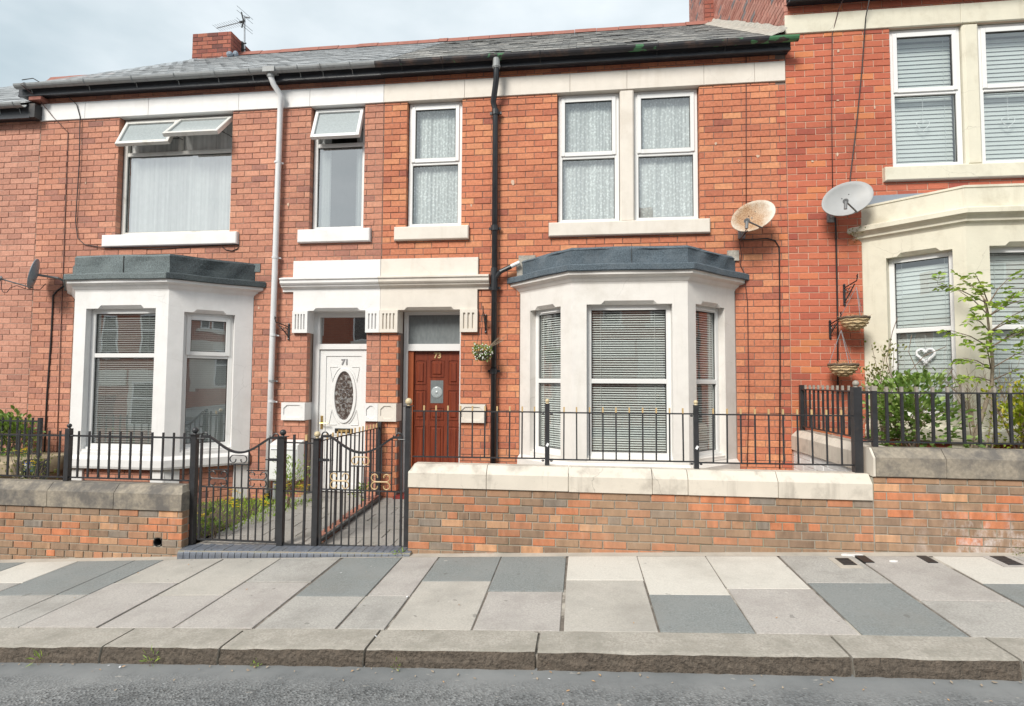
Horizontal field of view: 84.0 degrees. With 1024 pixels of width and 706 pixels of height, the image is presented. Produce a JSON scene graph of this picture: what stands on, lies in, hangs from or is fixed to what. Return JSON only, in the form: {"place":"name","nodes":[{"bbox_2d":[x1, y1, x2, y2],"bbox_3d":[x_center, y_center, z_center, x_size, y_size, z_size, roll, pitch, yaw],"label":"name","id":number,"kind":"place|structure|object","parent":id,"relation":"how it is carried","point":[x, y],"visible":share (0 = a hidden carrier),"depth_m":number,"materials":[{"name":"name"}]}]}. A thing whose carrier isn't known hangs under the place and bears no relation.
{"place":"outdoors","nodes":[
{"label":"outdoors","id":0,"kind":"place"},
{"bbox_2d":[196,496,322,538],"bbox_3d":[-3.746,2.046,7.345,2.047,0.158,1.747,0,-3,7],"label":"grass","id":1,"kind":"structure","parent":0,"point":[245,505],"depth_m":7.60,"materials":[{"name":"green plant"}]},
{"bbox_2d":[0,436,57,479],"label":"weed plant","id":2,"kind":"object","parent":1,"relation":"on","point":[40,471],"visible":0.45,"depth_m":7.23,"materials":[{"name":"green plant"}]},
{"bbox_2d":[0,452,63,479],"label":"planter wall","id":3,"kind":"structure","parent":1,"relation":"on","point":[54,462],"depth_m":8.22,"materials":[{"name":"stone"}]},
{"bbox_2d":[0,417,42,455],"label":"railing","id":4,"kind":"object","parent":3,"relation":"on","point":[39,421],"visible":0.61,"depth_m":8.17,"materials":[{"name":"metal"}]},
{"bbox_2d":[0,405,45,455],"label":"leafy shrub","id":5,"kind":"object","parent":3,"relation":"on","point":[7,416],"visible":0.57,"depth_m":8.45,"materials":[{"name":"green plant"}]},
{"bbox_2d":[21,459,46,478],"bbox_3d":[-6.620,1.778,7.833,0.285,0.610,0.196,0,-3,7],"label":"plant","id":6,"kind":"object","parent":1,"relation":"on","point":[44,464],"visible":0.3,"depth_m":7.82,"materials":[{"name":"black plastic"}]},
{"bbox_2d":[14,450,308,522],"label":"flower stems","id":7,"kind":"object","parent":1,"relation":"on","point":[34,468],"visible":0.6,"depth_m":7.22,"materials":[{"name":"green plant"}]},
{"bbox_2d":[12,448,307,515],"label":"yellow flowers","id":8,"kind":"object","parent":7,"relation":"attached to","point":[201,514],"visible":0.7,"depth_m":7.36,"materials":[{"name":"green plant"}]},
{"bbox_2d":[196,497,403,545],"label":"garden path","id":9,"kind":"structure","parent":0,"point":[298,518],"depth_m":6.80,"materials":[{"name":"grey concrete"}]},
{"bbox_2d":[201,507,223,537],"bbox_3d":[-3.398,1.950,6.461,0.223,0.443,0.231,0,-3,7],"label":"ivy plant","id":10,"kind":"object","parent":9,"relation":"on","point":[209,511],"visible":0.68,"depth_m":6.45,"materials":[{"name":"green plant"}]},
{"bbox_2d":[272,451,310,508],"bbox_3d":[-3.054,1.735,7.701,0.611,0.806,0.611,0,-3,7],"label":"weed plant","id":11,"kind":"object","parent":9,"relation":"on","point":[290,481],"visible":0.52,"depth_m":7.75,"materials":[{"name":"green plant"}]},
{"bbox_2d":[348,482,368,500],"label":"weed plant","id":12,"kind":"object","parent":9,"relation":"on","point":[360,491],"visible":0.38,"depth_m":7.73,"materials":[{"name":"green plant"}]},
{"bbox_2d":[0,0,688,88],"label":"sky","id":13,"kind":"structure","parent":0,"point":[40,40],"materials":[{"name":"white"}]},
{"bbox_2d":[0,529,1023,638],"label":"pavement","id":14,"kind":"structure","parent":0,"point":[961,594],"depth_m":4.72,"materials":[{"name":"concrete"}]},
{"bbox_2d":[0,73,112,451],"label":"terraced house","id":15,"kind":"structure","parent":14,"relation":"on","point":[20,129],"depth_m":9.01,"materials":[{"name":"brick"}]},
{"bbox_2d":[0,478,189,559],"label":"garden wall","id":16,"kind":"structure","parent":14,"relation":"on","point":[47,519],"depth_m":6.29,"materials":[{"name":"brick"}]},
{"bbox_2d":[0,423,190,480],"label":"railing","id":17,"kind":"object","parent":16,"relation":"on","point":[68,453],"visible":1,"depth_m":6.49,"materials":[{"name":"metal"}]},
{"bbox_2d":[13,31,447,502],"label":"terraced house","id":18,"kind":"structure","parent":14,"relation":"on","point":[285,199],"depth_m":8.52,"materials":[{"name":"brick"}]},
{"bbox_2d":[0,259,62,288],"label":"satellite dish","id":19,"kind":"object","parent":18,"relation":"attached to","point":[33,274],"visible":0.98,"depth_m":8.52,"materials":[{"name":"grey metal"}]},
{"bbox_2d":[1,281,45,292],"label":"cable","id":20,"kind":"object","parent":19,"relation":"hanging from","point":[21,287],"visible":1,"depth_m":8.47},
{"bbox_2d":[20,82,67,451],"bbox_3d":[-7.325,-1.282,8.841,0.690,5.814,0.156,1,-3,-19],"label":"drainpipe","id":21,"kind":"object","parent":18,"relation":"attached to","point":[63,264],"visible":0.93,"depth_m":8.88,"materials":[{"name":"plastic"}]},
{"bbox_2d":[43,285,63,451],"bbox_3d":[-7.073,0.322,8.806,0.288,2.810,0.028,0,-3,11],"label":"cable","id":22,"kind":"object","parent":18,"relation":"attached to","point":[50,346],"visible":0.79,"depth_m":8.83,"materials":[{"name":"plastic"}]},
{"bbox_2d":[84,309,155,449],"bbox_3d":[-5.448,0.362,7.991,1.065,1.962,0.095,0,-3,7],"label":"window frame","id":23,"kind":"structure","parent":18,"relation":"in","point":[94,354],"depth_m":8.03,"materials":[{"name":"plastic"}]},
{"bbox_2d":[94,314,155,443],"bbox_3d":[-5.442,0.364,8.038,0.925,1.862,0.040,0,-3,7],"label":"venetian blind","id":24,"kind":"object","parent":18,"relation":"attached to","point":[121,418],"visible":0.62,"depth_m":8.04,"materials":[{"name":"white plastic"}]},
{"bbox_2d":[22,78,238,250],"bbox_3d":[-5.848,-2.889,8.792,3.495,2.717,0.234,0,-3,2],"label":"cable","id":25,"kind":"object","parent":18,"relation":"attached to","point":[77,198],"visible":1,"depth_m":8.85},
{"bbox_2d":[115,115,232,234],"bbox_3d":[-5.219,-2.754,8.689,1.878,1.867,0.457,0,-3,7],"label":"window frame","id":26,"kind":"structure","parent":18,"relation":"in","point":[180,191],"depth_m":8.86,"materials":[{"name":"plastic"}]},
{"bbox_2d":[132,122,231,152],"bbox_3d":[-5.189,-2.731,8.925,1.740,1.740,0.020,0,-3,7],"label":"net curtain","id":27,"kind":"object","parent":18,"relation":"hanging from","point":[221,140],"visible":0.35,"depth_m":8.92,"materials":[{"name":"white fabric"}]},
{"bbox_2d":[185,321,226,442],"bbox_3d":[-4.418,0.399,8.227,0.510,1.822,0.040,2,-4,-36],"label":"venetian blind","id":28,"kind":"object","parent":18,"relation":"attached to","point":[198,392],"visible":0.9,"depth_m":8.23,"materials":[{"name":"white plastic"}]},
{"bbox_2d":[180,312,233,448],"bbox_3d":[-4.390,0.397,8.189,0.650,1.922,0.095,2,-4,-36],"label":"window frame","id":29,"kind":"structure","parent":18,"relation":"in","point":[227,355],"depth_m":8.20,"materials":[{"name":"plastic"}]},
{"bbox_2d":[213,10,252,51],"bbox_3d":[-6.538,-7.363,13.225,0.968,1.104,0.543,0,-3,7],"label":"tv aerial","id":30,"kind":"object","parent":18,"relation":"attached to","point":[243,21],"visible":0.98,"depth_m":13.19,"materials":[{"name":"grey metal"}]},
{"bbox_2d":[274,317,289,339],"bbox_3d":[-3.365,-0.359,8.325,0.037,0.340,0.235,-2,-4,43],"label":"basket bracket","id":31,"kind":"object","parent":18,"relation":"attached to","point":[288,329],"visible":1,"depth_m":8.37,"materials":[{"name":"metal"}]},
{"bbox_2d":[269,439,303,498],"bbox_3d":[-3.258,1.709,8.191,0.435,0.900,0.217,0,-3,7],"label":"meter box","id":32,"kind":"object","parent":18,"relation":"attached to","point":[298,455],"visible":0.23,"depth_m":8.12,"materials":[{"name":"grey plastic"}]},
{"bbox_2d":[269,449,295,479],"bbox_3d":[-3.269,1.584,8.100,0.405,0.430,0.012,0,-3,7],"label":"cabinet door","id":33,"kind":"structure","parent":32,"relation":"in","point":[272,465],"depth_m":8.10,"materials":[{"name":"white"}]},
{"bbox_2d":[320,139,331,143],"bbox_3d":[-2.847,-2.732,8.641,0.200,1.740,0.042,0,-3,7],"label":"curtain","id":34,"kind":"object","parent":18,"relation":"hanging from","point":[325,141],"visible":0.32,"depth_m":8.67,"materials":[{"name":"fabric"}]},
{"bbox_2d":[310,108,364,228],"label":"window frame","id":35,"kind":"structure","parent":18,"relation":"in","point":[338,195],"depth_m":8.55,"materials":[{"name":"plastic"}]},
{"bbox_2d":[319,350,366,491],"bbox_3d":[-2.518,0.996,8.444,0.739,2.097,0.130,0,-3,7],"label":"door","id":36,"kind":"structure","parent":18,"relation":"in","point":[342,389],"depth_m":8.47,"materials":[{"name":"plastic"}]},
{"bbox_2d":[357,125,362,142],"bbox_3d":[-2.270,-2.732,8.575,0.140,1.740,0.045,0,-3,7],"label":"curtain","id":37,"kind":"object","parent":18,"relation":"hanging from","point":[360,139],"visible":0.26,"depth_m":8.60,"materials":[{"name":"fabric"}]},
{"bbox_2d":[177,543,411,559],"bbox_3d":[-2.293,2.226,6.034,2.553,0.384,0.244,0,-3,7],"label":"threshold","id":38,"kind":"object","parent":14,"relation":"on","point":[212,551],"visible":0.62,"depth_m":5.99,"materials":[{"name":"grey brick"}]},
{"bbox_2d":[188,427,200,544],"bbox_3d":[-3.537,1.487,6.318,0.098,1.316,0.098,0,-3,7],"label":"gate post","id":39,"kind":"object","parent":38,"relation":"on","point":[194,467],"visible":0.98,"depth_m":6.30,"materials":[{"name":"metal"}]},
{"bbox_2d":[276,429,288,545],"bbox_3d":[-2.508,1.477,6.195,0.098,1.284,0.098,0,-3,7],"label":"gate post","id":40,"kind":"object","parent":38,"relation":"on","point":[281,496],"visible":0.99,"depth_m":6.17,"materials":[{"name":"metal"}]},
{"bbox_2d":[196,432,278,542],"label":"garden gate","id":41,"kind":"structure","parent":40,"relation":"attached to","point":[229,450],"depth_m":6.25,"materials":[{"name":"metal"}]},
{"bbox_2d":[282,434,312,545],"bbox_3d":[-2.320,1.489,6.176,0.348,1.202,0.030,0,-3,7],"label":"railing","id":42,"kind":"object","parent":38,"relation":"on","point":[293,490],"visible":0.99,"depth_m":6.16,"materials":[{"name":"metal"}]},
{"bbox_2d":[311,431,320,545],"bbox_3d":[-2.117,1.486,6.148,0.098,1.275,0.098,0,-3,7],"label":"gate post","id":43,"kind":"object","parent":38,"relation":"on","point":[315,492],"visible":0.99,"depth_m":6.12,"materials":[{"name":"metal"}]},
{"bbox_2d":[403,398,413,546],"bbox_3d":[-1.106,1.287,6.037,0.091,1.614,0.091,0,-3,7],"label":"gate post","id":44,"kind":"object","parent":38,"relation":"on","point":[408,423],"visible":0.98,"depth_m":6.02,"materials":[{"name":"metal"}]},
{"bbox_2d":[318,431,404,546],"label":"garden gate","id":45,"kind":"structure","parent":44,"relation":"attached to","point":[321,459],"depth_m":6.08,"materials":[{"name":"metal"}]},
{"bbox_2d":[321,495,378,541],"bbox_3d":[-2.026,2.090,7.166,0.105,0.254,1.790,0,-3,7],"label":"path edging","id":46,"kind":"object","parent":14,"relation":"on","point":[351,514],"visible":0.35,"depth_m":7.08,"materials":[{"name":"brick"}]},
{"bbox_2d":[321,422,382,541],"bbox_3d":[-1.981,1.512,7.136,0.084,1.158,1.936,0,-3,7],"label":"railing","id":47,"kind":"object","parent":46,"relation":"on","point":[378,463],"visible":0.86,"depth_m":7.19,"materials":[{"name":"metal"}]},
{"bbox_2d":[0,628,1023,680],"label":"kerb","id":48,"kind":"structure","parent":14,"relation":"on","point":[958,658],"depth_m":3.77,"materials":[{"name":"concrete"}]},
{"bbox_2d":[374,20,799,498],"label":"terraced house","id":49,"kind":"structure","parent":14,"relation":"on","point":[514,254],"depth_m":7.98,"materials":[{"name":"brick"}]},
{"bbox_2d":[413,110,457,223],"bbox_3d":[-1.108,-2.753,8.438,0.720,1.780,0.034,0,-3,7],"label":"net curtain","id":50,"kind":"object","parent":49,"relation":"hanging from","point":[435,193],"visible":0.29,"depth_m":8.44,"materials":[{"name":"white fabric"}]},
{"bbox_2d":[408,102,462,226],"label":"window frame","id":51,"kind":"structure","parent":49,"relation":"in","point":[457,106],"depth_m":8.35,"materials":[{"name":"plastic"}]},
{"bbox_2d":[413,351,459,464],"bbox_3d":[-1.108,1.004,8.382,0.700,2.070,0.067,0,-3,7],"label":"door","id":52,"kind":"structure","parent":49,"relation":"in","point":[436,373],"depth_m":8.38,"materials":[{"name":"red wood"}]},
{"bbox_2d":[482,306,486,332],"bbox_3d":[-0.386,-0.462,7.940,0.036,0.360,0.256,0,-3,7],"label":"basket bracket","id":53,"kind":"object","parent":49,"relation":"attached to","point":[485,320],"visible":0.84,"depth_m":8.02,"materials":[{"name":"metal"}]},
{"bbox_2d":[471,313,505,361],"bbox_3d":[-0.339,-0.223,7.823,0.459,0.708,0.318,1,-3,-14],"label":"hanging basket","id":54,"kind":"object","parent":53,"relation":"hanging from","point":[482,355],"visible":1,"depth_m":7.73,"materials":[{"name":"plant"}]},
{"bbox_2d":[533,308,560,454],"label":"window frame","id":55,"kind":"structure","parent":49,"relation":"in","point":[538,380],"depth_m":7.80,"materials":[{"name":"plastic"}]},
{"bbox_2d":[541,314,560,447],"bbox_3d":[0.557,0.359,7.645,0.040,1.857,0.477,3,-4,-38],"label":"venetian blind","id":56,"kind":"object","parent":49,"relation":"attached to","point":[551,434],"visible":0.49,"depth_m":7.66,"materials":[{"name":"white plastic"}]},
{"bbox_2d":[563,101,613,219],"bbox_3d":[1.101,-2.754,8.174,0.790,1.780,0.035,0,-3,7],"label":"net curtain","id":57,"kind":"object","parent":49,"relation":"hanging from","point":[588,189],"visible":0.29,"depth_m":8.18,"materials":[{"name":"white fabric"}]},
{"bbox_2d":[558,93,618,222],"bbox_3d":[1.087,-2.752,8.092,0.860,1.872,0.095,0,-3,7],"label":"window frame","id":58,"kind":"structure","parent":49,"relation":"in","point":[563,155],"depth_m":8.09,"materials":[{"name":"plastic"}]},
{"bbox_2d":[592,311,665,451],"bbox_3d":[1.475,0.343,7.213,0.912,1.857,0.040,0,-3,7],"label":"venetian blind","id":59,"kind":"object","parent":49,"relation":"attached to","point":[632,439],"visible":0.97,"depth_m":7.21,"materials":[{"name":"white plastic"}]},
{"bbox_2d":[587,305,672,459],"bbox_3d":[1.469,0.356,7.165,1.052,1.927,0.095,0,-3,7],"label":"window frame","id":60,"kind":"structure","parent":49,"relation":"in","point":[667,308],"depth_m":7.15,"materials":[{"name":"plastic"}]},
{"bbox_2d":[639,97,692,217],"bbox_3d":[2.153,-2.754,8.048,0.790,1.780,0.035,0,-3,7],"label":"net curtain","id":61,"kind":"object","parent":49,"relation":"hanging from","point":[665,187],"visible":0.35,"depth_m":8.05,"materials":[{"name":"white fabric"}]},
{"bbox_2d":[634,89,698,219],"bbox_3d":[2.151,-2.753,7.965,0.870,1.872,0.095,0,-3,7],"label":"window frame","id":62,"kind":"structure","parent":49,"relation":"in","point":[692,151],"depth_m":7.96,"materials":[{"name":"plastic"}]},
{"bbox_2d":[696,313,712,450],"bbox_3d":[2.454,0.352,7.396,0.507,1.867,0.040,3,-4,-38],"label":"venetian blind","id":63,"kind":"object","parent":49,"relation":"attached to","point":[710,417],"visible":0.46,"depth_m":7.44,"materials":[{"name":"white plastic"}]},
{"bbox_2d":[696,306,721,457],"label":"window frame","id":64,"kind":"structure","parent":49,"relation":"in","point":[714,381],"depth_m":7.51,"materials":[{"name":"plastic"}]},
{"bbox_2d":[739,229,748,465],"bbox_3d":[3.024,-0.041,7.393,0.099,3.065,0.515,-1,-3,22],"label":"cable","id":65,"kind":"object","parent":49,"relation":"attached to","point":[748,349],"visible":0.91,"depth_m":7.60,"materials":[{"name":"plastic"}]},
{"bbox_2d":[746,56,746,203],"bbox_3d":[3.191,-2.974,7.754,0.041,2.200,0.012,0,-3,7],"label":"cable","id":66,"kind":"object","parent":49,"relation":"attached to","point":[746,138],"visible":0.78,"depth_m":7.75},
{"bbox_2d":[731,200,775,238],"bbox_3d":[3.046,-1.770,7.421,0.572,0.475,0.504,2,-3,-29],"label":"satellite dish","id":67,"kind":"object","parent":49,"relation":"attached to","point":[754,215],"visible":1,"depth_m":7.44,"materials":[{"name":"beige metal"}]},
{"bbox_2d":[739,230,780,468],"bbox_3d":[3.200,-0.018,7.509,0.707,3.073,0.334,2,-3,-32],"label":"cable","id":68,"kind":"object","parent":49,"relation":"attached to","point":[779,342],"visible":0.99,"depth_m":7.56,"materials":[{"name":"plastic"}]},
{"bbox_2d":[408,462,876,553],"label":"garden wall","id":69,"kind":"structure","parent":14,"relation":"on","point":[488,508],"depth_m":5.61,"materials":[{"name":"brick"}]},
{"bbox_2d":[412,380,863,472],"bbox_3d":[1.168,0.718,5.794,4.474,0.901,0.075,0,-3,7],"label":"railing","id":70,"kind":"object","parent":69,"relation":"on","point":[857,464],"visible":0.99,"depth_m":5.70,"materials":[{"name":"metal"}]},
{"bbox_2d":[791,430,881,471],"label":"garden wall","id":71,"kind":"structure","parent":14,"relation":"on","point":[819,446],"depth_m":6.63,"materials":[{"name":"white paint"}]},
{"bbox_2d":[799,385,870,440],"bbox_3d":[3.659,0.670,6.487,0.050,0.601,1.920,0,-3,7],"label":"railing","id":72,"kind":"object","parent":71,"relation":"on","point":[803,389],"visible":0.88,"depth_m":6.60,"materials":[{"name":"metal"}]},
{"bbox_2d":[828,558,862,567],"bbox_3d":[2.981,1.885,5.090,0.190,0.043,0.270,0,-3,7],"label":"utility cover","id":73,"kind":"object","parent":14,"relation":"on","point":[845,562],"visible":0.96,"depth_m":5.07,"materials":[{"name":"metal"}]},
{"bbox_2d":[689,0,1023,469],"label":"terraced house","id":74,"kind":"structure","parent":14,"relation":"on","point":[963,211],"depth_m":7.53,"materials":[{"name":"brick"}]},
{"bbox_2d":[828,311,841,338],"bbox_3d":[4.204,-0.357,7.388,0.035,0.335,0.261,1,-3,-5],"label":"basket bracket","id":75,"kind":"object","parent":74,"relation":"attached to","point":[830,328],"visible":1,"depth_m":7.47,"materials":[{"name":"metal"}]},
{"bbox_2d":[827,330,859,376],"bbox_3d":[4.192,0.006,7.223,0.381,0.589,0.362,0,-3,7],"label":"hanging basket","id":76,"kind":"object","parent":75,"relation":"hanging from","point":[844,369],"visible":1,"depth_m":7.11,"materials":[{"name":"wicker"}]},
{"bbox_2d":[834,217,838,384],"bbox_3d":[4.277,-0.389,7.480,0.049,2.822,0.052,0,-3,7],"label":"cable","id":77,"kind":"object","parent":74,"relation":"attached to","point":[837,294],"visible":0.82,"depth_m":7.51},
{"bbox_2d":[831,0,842,187],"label":"cable","id":78,"kind":"object","parent":74,"relation":"attached to","point":[831,98],"visible":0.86,"depth_m":7.64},
{"bbox_2d":[821,181,873,222],"bbox_3d":[4.216,-1.977,7.306,0.598,0.480,0.526,2,-3,-28],"label":"satellite dish","id":79,"kind":"object","parent":74,"relation":"attached to","point":[847,198],"visible":1,"depth_m":7.31,"materials":[{"name":"white metal"}]},
{"bbox_2d":[843,274,857,305],"bbox_3d":[4.401,-0.815,7.388,0.035,0.380,0.265,1,-3,-10],"label":"basket bracket","id":80,"kind":"object","parent":74,"relation":"attached to","point":[844,297],"visible":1,"depth_m":7.47,"materials":[{"name":"metal"}]},
{"bbox_2d":[838,287,870,330],"bbox_3d":[4.348,-0.562,7.233,0.362,0.554,0.362,0,-3,7],"label":"hanging basket","id":81,"kind":"object","parent":80,"relation":"hanging from","point":[855,322],"visible":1,"depth_m":7.13,"materials":[{"name":"wicker"}]},
{"bbox_2d":[850,0,869,180],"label":"cable","id":82,"kind":"object","parent":74,"relation":"attached to","point":[859,89],"visible":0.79,"depth_m":7.58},
{"bbox_2d":[889,251,957,417],"bbox_3d":[5.097,-0.221,7.057,0.095,2.007,0.690,3,-4,-40],"label":"window frame","id":83,"kind":"structure","parent":74,"relation":"in","point":[892,262],"depth_m":7.11,"materials":[{"name":"plastic"}]},
{"bbox_2d":[895,36,952,163],"bbox_3d":[5.510,-3.370,7.698,0.800,1.808,0.040,0,-3,7],"label":"venetian blind","id":84,"kind":"object","parent":74,"relation":"attached to","point":[924,141],"visible":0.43,"depth_m":7.69,"materials":[{"name":"white plastic"}]},
{"bbox_2d":[896,257,952,408],"bbox_3d":[5.160,-0.220,7.110,0.040,1.943,0.590,3,-4,-40],"label":"venetian blind","id":85,"kind":"object","parent":74,"relation":"attached to","point":[937,362],"visible":0.43,"depth_m":7.12,"materials":[{"name":"white plastic"}]},
{"bbox_2d":[915,311,936,364],"bbox_3d":[5.125,-0.185,7.058,0.081,0.688,0.224,3,-4,-40],"label":"heart ornament","id":86,"kind":"object","parent":74,"relation":"hanging from","point":[927,359],"visible":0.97,"depth_m":7.04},
{"bbox_2d":[889,27,962,166],"bbox_3d":[5.495,-3.385,7.572,0.880,1.892,0.095,0,-3,7],"label":"window frame","id":87,"kind":"structure","parent":74,"relation":"in","point":[954,90],"depth_m":7.56,"materials":[{"name":"plastic"}]},
{"bbox_2d":[978,23,1023,162],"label":"window frame","id":88,"kind":"structure","parent":74,"relation":"in","point":[985,88],"depth_m":7.47,"materials":[{"name":"plastic"}]},
{"bbox_2d":[984,32,1023,160],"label":"venetian blind","id":89,"kind":"object","parent":74,"relation":"attached to","point":[1003,128],"visible":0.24,"depth_m":7.57,"materials":[{"name":"white plastic"}]},
{"bbox_2d":[989,247,1023,418],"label":"window frame","id":90,"kind":"structure","parent":74,"relation":"in","point":[994,250],"depth_m":6.70,"materials":[{"name":"plastic"}]},
{"bbox_2d":[990,253,1023,411],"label":"venetian blind","id":91,"kind":"object","parent":74,"relation":"attached to","point":[1001,262],"visible":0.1,"depth_m":6.76,"materials":[{"name":"white plastic"}]},
{"bbox_2d":[855,555,874,563],"bbox_3d":[3.198,1.879,5.160,0.085,0.036,0.180,0,-3,7],"label":"utility cover","id":92,"kind":"object","parent":14,"relation":"on","point":[864,559],"visible":0.77,"depth_m":5.15,"materials":[{"name":"grey metal"}]},
{"bbox_2d":[917,555,937,562],"bbox_3d":[3.722,1.859,5.099,0.080,0.036,0.180,0,-3,7],"label":"utility cover","id":93,"kind":"object","parent":14,"relation":"on","point":[927,559],"visible":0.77,"depth_m":5.08,"materials":[{"name":"black plastic"}]},
{"bbox_2d":[861,446,1023,552],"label":"garden wall","id":94,"kind":"structure","parent":14,"relation":"on","point":[934,499],"depth_m":5.28,"materials":[{"name":"brick"}]},
{"bbox_2d":[862,386,1023,446],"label":"railing","id":95,"kind":"object","parent":94,"relation":"on","point":[874,441],"visible":0.98,"depth_m":5.44,"materials":[{"name":"metal"}]},
{"bbox_2d":[982,556,1023,566],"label":"utility cover","id":96,"kind":"object","parent":14,"relation":"on","point":[1007,561],"visible":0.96,"depth_m":4.99,"materials":[{"name":"metal"}]},
{"bbox_2d":[0,681,1023,705],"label":"road","id":97,"kind":"structure","parent":0,"point":[32,693],"depth_m":3.44,"materials":[{"name":"grey asphalt"}]},
{"bbox_2d":[0,662,1023,703],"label":"road channel","id":98,"kind":"object","parent":97,"relation":"on","point":[961,690],"visible":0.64,"depth_m":3.55,"materials":[{"name":"concrete"}]},
{"bbox_2d":[25,649,47,665],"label":"weed plant","id":99,"kind":"object","parent":98,"relation":"on","point":[38,655],"visible":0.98,"depth_m":4.06,"materials":[{"name":"green plant"}]},
{"bbox_2d":[140,647,159,666],"bbox_3d":[-2.514,2.127,3.960,0.129,0.165,0.126,3,-4,-39],"label":"weed plant","id":100,"kind":"object","parent":98,"relation":"on","point":[149,658],"visible":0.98,"depth_m":3.96,"materials":[{"name":"green plant"}]},
{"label":"raised garden","id":101,"kind":"structure","parent":0,"visible":0},
{"bbox_2d":[829,403,878,434],"bbox_3d":[4.084,0.893,6.791,0.562,0.595,0.353,-1,-3,31],"label":"bare bush","id":102,"kind":"object","parent":101,"relation":"on","point":[847,420],"visible":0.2,"depth_m":6.81,"materials":[{"name":"plant"}]},
{"bbox_2d":[858,338,906,446],"bbox_3d":[4.492,0.524,6.947,0.538,1.414,0.609,-2,-4,40],"label":"climbing shrub","id":103,"kind":"object","parent":101,"relation":"on","point":[876,369],"visible":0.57,"depth_m":6.91,"materials":[{"name":"green plant"}]},
{"bbox_2d":[886,318,952,394],"bbox_3d":[4.740,0.125,6.637,0.639,1.126,0.174,-2,-4,40],"label":"bare bush","id":104,"kind":"object","parent":101,"relation":"on","point":[911,357],"visible":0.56,"depth_m":6.69,"materials":[{"name":"plant"}]},
{"bbox_2d":[861,365,985,447],"bbox_3d":[4.334,0.678,6.130,1.219,1.104,0.978,0,-3,7],"label":"evergreen shrub","id":105,"kind":"object","parent":101,"relation":"on","point":[909,380],"visible":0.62,"depth_m":6.07,"materials":[{"name":"green plant"}]},
{"bbox_2d":[931,359,1022,447],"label":"shrub","id":106,"kind":"object","parent":101,"relation":"on","point":[972,413],"visible":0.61,"depth_m":6.36,"materials":[{"name":"plant"}]},
{"bbox_2d":[932,269,1023,447],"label":"sapling tree","id":107,"kind":"object","parent":101,"relation":"on","point":[989,336],"visible":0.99,"depth_m":6.02,"materials":[{"name":"green plant"}]},
{"bbox_2d":[965,376,1023,448],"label":"yellow shrub","id":108,"kind":"object","parent":101,"relation":"on","point":[1018,414],"visible":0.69,"depth_m":5.89,"materials":[{"name":"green plant"}]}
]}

